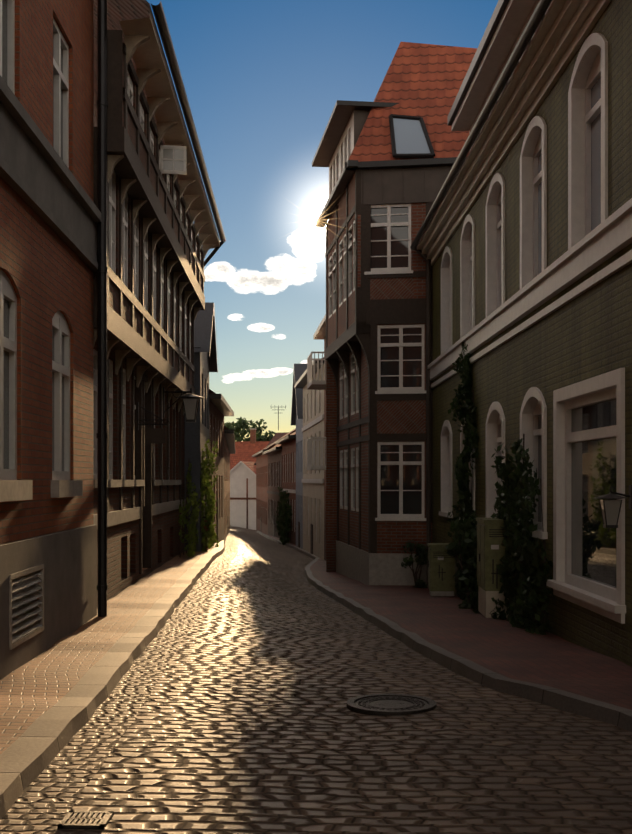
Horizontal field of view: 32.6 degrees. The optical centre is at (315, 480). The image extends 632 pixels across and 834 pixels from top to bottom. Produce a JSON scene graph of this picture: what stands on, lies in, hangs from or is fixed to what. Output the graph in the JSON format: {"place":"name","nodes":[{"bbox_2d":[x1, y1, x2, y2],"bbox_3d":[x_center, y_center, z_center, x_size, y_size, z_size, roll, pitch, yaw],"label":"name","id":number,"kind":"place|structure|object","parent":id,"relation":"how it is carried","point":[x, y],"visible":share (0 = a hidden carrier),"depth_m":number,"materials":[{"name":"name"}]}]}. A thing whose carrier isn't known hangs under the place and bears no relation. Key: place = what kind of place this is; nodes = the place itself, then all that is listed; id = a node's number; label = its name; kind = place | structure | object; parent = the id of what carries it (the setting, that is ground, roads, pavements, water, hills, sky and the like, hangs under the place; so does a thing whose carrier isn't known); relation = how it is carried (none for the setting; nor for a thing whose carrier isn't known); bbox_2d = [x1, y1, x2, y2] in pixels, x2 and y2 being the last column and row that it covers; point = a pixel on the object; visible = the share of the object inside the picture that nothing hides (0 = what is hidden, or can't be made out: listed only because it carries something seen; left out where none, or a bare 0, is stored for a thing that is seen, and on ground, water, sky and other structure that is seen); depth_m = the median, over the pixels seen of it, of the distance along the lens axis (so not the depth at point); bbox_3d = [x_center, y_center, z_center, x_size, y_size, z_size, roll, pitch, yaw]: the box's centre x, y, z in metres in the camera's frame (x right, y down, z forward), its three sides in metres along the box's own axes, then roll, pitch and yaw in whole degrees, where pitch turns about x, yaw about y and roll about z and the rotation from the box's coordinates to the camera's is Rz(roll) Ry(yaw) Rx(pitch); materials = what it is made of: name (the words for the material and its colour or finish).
{"place":"outdoors","nodes":[
{"label":"outdoors","id":0,"kind":"place"},
{"bbox_2d":[0,525,631,819],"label":"pavements and kerbs","id":1,"kind":"object","parent":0,"point":[54,697],"visible":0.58,"depth_m":11.62,"materials":[{"name":"stone"}]},
{"bbox_2d":[93,0,225,607],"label":"building","id":2,"kind":"structure","parent":1,"relation":"on","point":[160,243],"depth_m":19.06,"materials":[{"name":"brown wood"}]},
{"bbox_2d":[137,387,204,442],"bbox_3d":[-2.883,-1.332,21.452,0.923,1.340,4.245,0,0,2],"label":"wall lantern and sign bracket","id":3,"kind":"object","parent":2,"relation":"attached to","point":[191,407],"visible":1,"depth_m":23.09,"materials":[{"name":"metal"}]},
{"bbox_2d":[178,459,199,557],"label":"ivy","id":4,"kind":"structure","parent":2,"relation":"attached to","point":[192,527],"depth_m":27.46,"materials":[{"name":"green plant"}]},
{"bbox_2d":[184,302,217,551],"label":"building","id":5,"kind":"structure","parent":1,"relation":"on","point":[196,435],"depth_m":29.23,"materials":[{"name":"grey paint"}]},
{"bbox_2d":[200,439,218,551],"bbox_3d":[-3.050,0.499,31.434,0.433,3.364,4.692,0,0,-3],"label":"climbing plant","id":6,"kind":"object","parent":5,"relation":"attached to","point":[210,533],"depth_m":30.05,"materials":[{"name":"green plant"}]},
{"bbox_2d":[203,486,208,549],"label":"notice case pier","id":7,"kind":"structure","parent":1,"relation":"on","point":[205,498],"depth_m":30.39,"materials":[{"name":"plant"}]},
{"bbox_2d":[401,540,427,587],"bbox_3d":[2.326,2.091,25.562,0.665,1.372,0.873,0,0,2],"label":"potted plant","id":8,"kind":"object","parent":1,"relation":"on","point":[420,559],"visible":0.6,"depth_m":25.33,"materials":[{"name":"green plant"}]},
{"bbox_2d":[427,543,454,595],"bbox_3d":[2.569,1.826,22.137,0.560,1.050,0.500,0,0,2],"label":"telecom cabinet","id":9,"kind":"object","parent":1,"relation":"on","point":[441,569],"visible":0.83,"depth_m":21.91,"materials":[{"name":"metal"}]},
{"bbox_2d":[445,514,477,609],"bbox_3d":[2.718,1.462,18.539,0.967,1.783,1.504,0,0,2],"label":"climbing ivy","id":10,"kind":"object","parent":1,"relation":"on","point":[463,531],"visible":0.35,"depth_m":18.59,"materials":[{"name":"green plant"}]},
{"bbox_2d":[476,518,509,617],"bbox_3d":[2.815,1.371,17.203,0.440,1.520,1.050,0,0,2],"label":"utility cabinet","id":11,"kind":"object","parent":1,"relation":"on","point":[490,547],"visible":0.77,"depth_m":16.71,"materials":[{"name":"metal"}]},
{"bbox_2d":[146,0,497,438],"label":"sky","id":12,"kind":"structure","parent":0,"point":[264,80],"materials":[{"name":"blue"}]},
{"bbox_2d":[53,526,631,833],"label":"road cobbles","id":13,"kind":"object","parent":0,"point":[246,721],"visible":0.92,"depth_m":8.28,"materials":[{"name":"grey stone"}]},
{"bbox_2d":[58,811,113,829],"bbox_3d":[-1.356,2.018,6.383,0.270,0.048,0.270,0,0,2],"label":"gully grate","id":14,"kind":"object","parent":13,"relation":"on","point":[98,820],"visible":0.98,"depth_m":6.36,"materials":[{"name":"metal"}]},
{"bbox_2d":[0,534,236,833],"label":"gutter setts","id":15,"kind":"structure","parent":13,"relation":"on","point":[45,801],"depth_m":8.66,"materials":[{"name":"grey stone"}]},
{"bbox_2d":[347,693,435,715],"bbox_3d":[0.674,2.010,9.659,0.800,0.052,0.800,0,0,2],"label":"manhole cover","id":16,"kind":"object","parent":13,"relation":"on","point":[388,704],"visible":1,"depth_m":9.61,"materials":[{"name":"metal"}]},
{"bbox_3d":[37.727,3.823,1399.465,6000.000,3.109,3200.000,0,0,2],"label":"ground surface","id":17,"kind":"structure","parent":0,"visible":0},
{"bbox_2d":[0,0,107,679],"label":"brick house","id":18,"kind":"structure","parent":17,"relation":"on","point":[52,216],"depth_m":12.37,"materials":[{"name":"red brick"}]},
{"bbox_2d":[209,389,233,542],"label":"building","id":19,"kind":"structure","parent":17,"relation":"on","point":[219,408],"depth_m":38.57,"materials":[{"name":"beige paint"}]},
{"bbox_2d":[224,426,234,539],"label":"house","id":20,"kind":"structure","parent":17,"relation":"on","point":[229,443],"depth_m":52.46,"materials":[{"name":"brick"}]},
{"bbox_2d":[230,461,255,529],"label":"gabled house","id":21,"kind":"structure","parent":17,"relation":"on","point":[242,494],"depth_m":99.93,"materials":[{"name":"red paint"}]},
{"bbox_2d":[224,417,274,441],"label":"tree","id":22,"kind":"object","parent":17,"relation":"on","point":[240,425],"visible":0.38,"depth_m":147.21,"materials":[{"name":"green plant"}]},
{"bbox_2d":[230,428,269,469],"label":"tiled roof","id":23,"kind":"structure","parent":17,"relation":"on","point":[245,450],"depth_m":117.83,"materials":[{"name":"red tile"}]},
{"bbox_2d":[254,432,288,464],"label":"roof","id":24,"kind":"structure","parent":17,"relation":"on","point":[276,436],"depth_m":107.46,"materials":[{"name":"red tile"}]},
{"bbox_2d":[252,428,295,533],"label":"building","id":25,"kind":"structure","parent":17,"relation":"on","point":[261,493],"depth_m":87.02,"materials":[{"name":"red brick"}]},
{"bbox_2d":[262,433,295,537],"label":"building","id":26,"kind":"structure","parent":17,"relation":"on","point":[274,453],"depth_m":71.64,"materials":[{"name":"brick"}]},
{"bbox_2d":[275,431,295,544],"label":"building","id":27,"kind":"structure","parent":17,"relation":"on","point":[288,443],"depth_m":58.39,"materials":[{"name":"red brick"}]},
{"bbox_2d":[275,486,292,545],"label":"ivy","id":28,"kind":"object","parent":27,"relation":"attached to","point":[284,521],"visible":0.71,"depth_m":59.38,"materials":[{"name":"green plant"}]},
{"bbox_2d":[291,364,306,548],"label":"building","id":29,"kind":"structure","parent":17,"relation":"on","point":[297,403],"depth_m":52.47,"materials":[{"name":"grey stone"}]},
{"bbox_2d":[294,357,323,559],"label":"white house","id":30,"kind":"structure","parent":17,"relation":"on","point":[313,483],"depth_m":44.12,"materials":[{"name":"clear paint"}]},
{"bbox_2d":[307,314,325,560],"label":"house","id":31,"kind":"structure","parent":17,"relation":"on","point":[319,334],"depth_m":34.87,"materials":[{"name":"beige paint"}]},
{"bbox_2d":[312,42,476,584],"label":"building","id":32,"kind":"structure","parent":17,"relation":"on","point":[388,155],"depth_m":26.26,"materials":[{"name":"brick"}]},
{"bbox_2d":[447,339,478,599],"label":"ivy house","id":33,"kind":"structure","parent":17,"relation":"on","point":[463,459],"depth_m":20.26,"materials":[{"name":"green plant"}]},
{"bbox_2d":[467,434,554,634],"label":"climbing plant","id":34,"kind":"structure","parent":17,"relation":"on","point":[524,598],"depth_m":15.24,"materials":[{"name":"green plant"}]},
{"bbox_3d":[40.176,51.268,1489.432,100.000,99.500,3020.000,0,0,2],"label":"ground","id":35,"kind":"structure","parent":0,"visible":0},
{"bbox_2d":[410,0,631,666],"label":"green house","id":36,"kind":"structure","parent":35,"relation":"on","point":[523,248],"depth_m":14.13,"materials":[{"name":"brick"}]},
{"bbox_2d":[594,485,631,527],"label":"wall lantern","id":37,"kind":"object","parent":36,"relation":"on","point":[610,507],"depth_m":10.85,"materials":[{"name":"metal"}]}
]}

